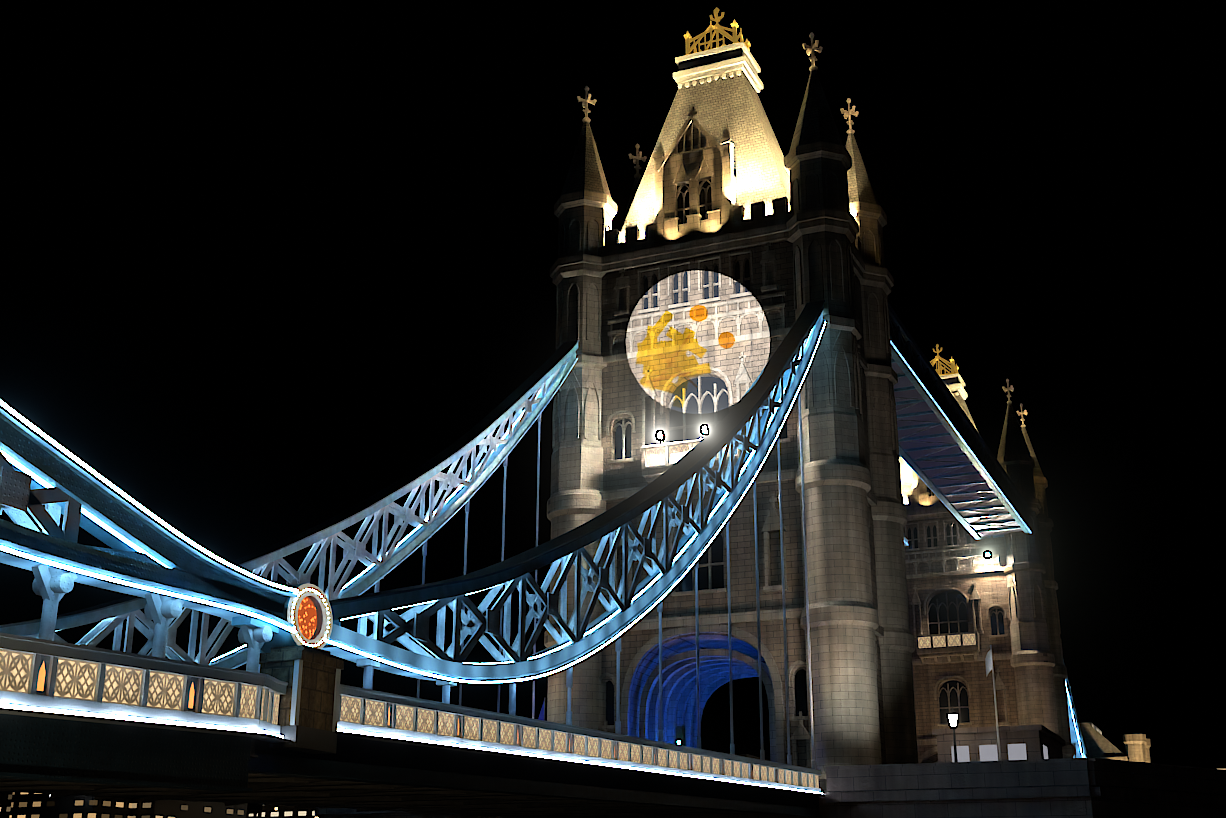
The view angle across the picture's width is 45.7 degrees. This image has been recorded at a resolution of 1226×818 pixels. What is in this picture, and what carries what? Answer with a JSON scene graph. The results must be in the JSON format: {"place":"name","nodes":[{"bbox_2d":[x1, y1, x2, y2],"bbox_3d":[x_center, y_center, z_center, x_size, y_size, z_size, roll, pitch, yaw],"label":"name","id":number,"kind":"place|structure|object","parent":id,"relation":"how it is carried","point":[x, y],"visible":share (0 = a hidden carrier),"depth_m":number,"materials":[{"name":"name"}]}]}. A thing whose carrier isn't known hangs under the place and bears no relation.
{"place":"outdoors","nodes":[
{"label":"outdoors","id":0,"kind":"place"},
{"bbox_2d":[0,722,1225,817],"bbox_3d":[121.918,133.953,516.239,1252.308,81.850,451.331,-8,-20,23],"label":"background buildings","id":1,"kind":"structure","parent":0,"point":[25,805],"depth_m":399.52,"materials":[{"name":"black"}]},
{"bbox_2d":[0,0,1225,809],"label":"sky","id":2,"kind":"structure","parent":0,"point":[263,263],"materials":[{"name":"black"}]},
{"label":"sheet of water","id":3,"kind":"structure","parent":0,"visible":0},
{"bbox_2d":[315,758,1225,817],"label":"pier","id":4,"kind":"structure","parent":3,"relation":"on","point":[1076,788],"depth_m":78.71,"materials":[{"name":"stone"}]},
{"bbox_2d":[0,645,822,817],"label":"side span deck","id":5,"kind":"structure","parent":4,"relation":"on","point":[316,761],"depth_m":43.30,"materials":[{"name":"black metal"}]},
{"bbox_2d":[0,340,579,668],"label":"chain chords","id":6,"kind":"object","parent":5,"relation":"on","point":[408,545],"visible":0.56,"depth_m":79.39,"materials":[{"name":"blue paint"}]},
{"bbox_2d":[26,361,566,718],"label":"suspension chain","id":7,"kind":"object","parent":6,"relation":"attached to","point":[98,633],"visible":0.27,"depth_m":75.19,"materials":[{"name":"white paint"}]},
{"bbox_2d":[0,633,825,795],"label":"bridge parapet","id":8,"kind":"structure","parent":5,"relation":"on","point":[68,681],"depth_m":37.05,"materials":[{"name":"beige metal"}]},
{"bbox_2d":[0,300,825,683],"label":"suspension chain","id":9,"kind":"object","parent":5,"relation":"on","point":[306,614],"visible":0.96,"depth_m":41.38,"materials":[{"name":"blue paint"}]},
{"bbox_2d":[0,332,815,768],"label":"chain web","id":10,"kind":"object","parent":9,"relation":"attached to","point":[18,500],"visible":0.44,"depth_m":53.17,"materials":[{"name":"white paint"}]},
{"bbox_2d":[538,697,685,745],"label":"deck furniture","id":11,"kind":"object","parent":5,"relation":"on","point":[680,735],"visible":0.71,"depth_m":79.17,"materials":[{"name":"grey metal"}]},
{"bbox_2d":[544,70,917,791],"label":"corner turrets","id":12,"kind":"object","parent":4,"relation":"on","point":[840,482],"visible":0.48,"depth_m":97.82,"materials":[{"name":"stone"}]},
{"bbox_2d":[552,32,898,453],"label":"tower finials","id":13,"kind":"object","parent":12,"relation":"on","point":[839,346],"visible":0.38,"depth_m":102.48,"materials":[{"name":"grey stone"}]},
{"bbox_2d":[596,41,883,767],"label":"bridge tower","id":14,"kind":"structure","parent":4,"relation":"on","point":[698,212],"depth_m":100.67,"materials":[{"name":"grey stone"}]},
{"bbox_2d":[657,425,989,556],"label":"flood lamp heads","id":15,"kind":"object","parent":14,"relation":"on","point":[704,429],"visible":0.96,"depth_m":97.72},
{"bbox_2d":[601,240,885,765],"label":"tower wall","id":16,"kind":"structure","parent":4,"relation":"on","point":[623,382],"depth_m":98.38,"materials":[{"name":"grey stone"}]},
{"bbox_2d":[646,442,736,466],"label":"balcony panels","id":17,"kind":"object","parent":16,"relation":"attached to","point":[656,456],"visible":0.12,"depth_m":97.63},
{"bbox_2d":[620,69,790,242],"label":"tower roof","id":18,"kind":"structure","parent":16,"relation":"on","point":[734,104],"depth_m":108.59,"materials":[{"name":"beige stone"}]},
{"bbox_2d":[684,7,750,54],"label":"roof crown","id":19,"kind":"object","parent":18,"relation":"on","point":[717,28],"visible":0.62,"depth_m":113.58},
{"bbox_2d":[888,303,972,461],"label":"walkways","id":20,"kind":"structure","parent":16,"relation":"attached to","point":[933,419],"depth_m":126.81,"materials":[{"name":"blue paint"}]},
{"bbox_2d":[903,421,1030,545],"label":"walkways","id":21,"kind":"structure","parent":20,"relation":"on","point":[978,494],"depth_m":151.14,"materials":[{"name":"blue paint"}]},
{"bbox_2d":[932,645,1065,762],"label":"small building","id":22,"kind":"structure","parent":4,"relation":"on","point":[1004,743],"depth_m":83.19,"materials":[{"name":"grey stone"}]},
{"bbox_2d":[1079,723,1150,762],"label":"building","id":23,"kind":"structure","parent":3,"relation":"on","point":[1099,745],"depth_m":250.39,"materials":[{"name":"stone"}]},
{"label":"pier","id":24,"kind":"structure","parent":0},
{"bbox_2d":[904,516,1018,762],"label":"tower wall","id":25,"kind":"structure","parent":24,"relation":"on","point":[991,588],"depth_m":166.82,"materials":[{"name":"stone"}]},
{"bbox_2d":[898,391,977,503],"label":"tower roof","id":26,"kind":"structure","parent":25,"relation":"on","point":[906,478],"depth_m":177.83,"materials":[{"name":"stone"}]},
{"bbox_2d":[902,373,1038,762],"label":"bridge tower","id":27,"kind":"structure","parent":24,"relation":"on","point":[947,613],"depth_m":168.63,"materials":[{"name":"stone"}]},
{"bbox_2d":[930,344,958,375],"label":"roof crown","id":28,"kind":"object","parent":27,"relation":"on","point":[954,368],"visible":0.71,"depth_m":182.97,"materials":[{"name":"gold metal"}]},
{"bbox_2d":[918,634,975,647],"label":"tower balcony panels","id":29,"kind":"object","parent":27,"relation":"attached to","point":[939,641],"visible":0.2,"depth_m":166.25,"materials":[{"name":"beige"}]},
{"bbox_2d":[997,404,1074,758],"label":"corner turret","id":30,"kind":"object","parent":24,"relation":"on","point":[1039,667],"visible":0.29,"depth_m":165.91,"materials":[{"name":"stone"}]},
{"bbox_2d":[1002,379,1060,633],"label":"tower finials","id":31,"kind":"object","parent":30,"relation":"on","point":[1048,595],"visible":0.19,"depth_m":167.28,"materials":[{"name":"stone"}]},
{"label":"side span deck","id":32,"kind":"object","parent":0,"visible":0},
{"bbox_2d":[1063,659,1088,758],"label":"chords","id":33,"kind":"object","parent":32,"relation":"on","point":[1073,730],"visible":0.17,"depth_m":187.49,"materials":[{"name":"blue paint"}]},
{"bbox_2d":[1066,685,1083,757],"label":"chain","id":34,"kind":"object","parent":33,"relation":"attached to","point":[1075,744],"visible":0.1,"depth_m":188.60,"materials":[{"name":"white paint"}]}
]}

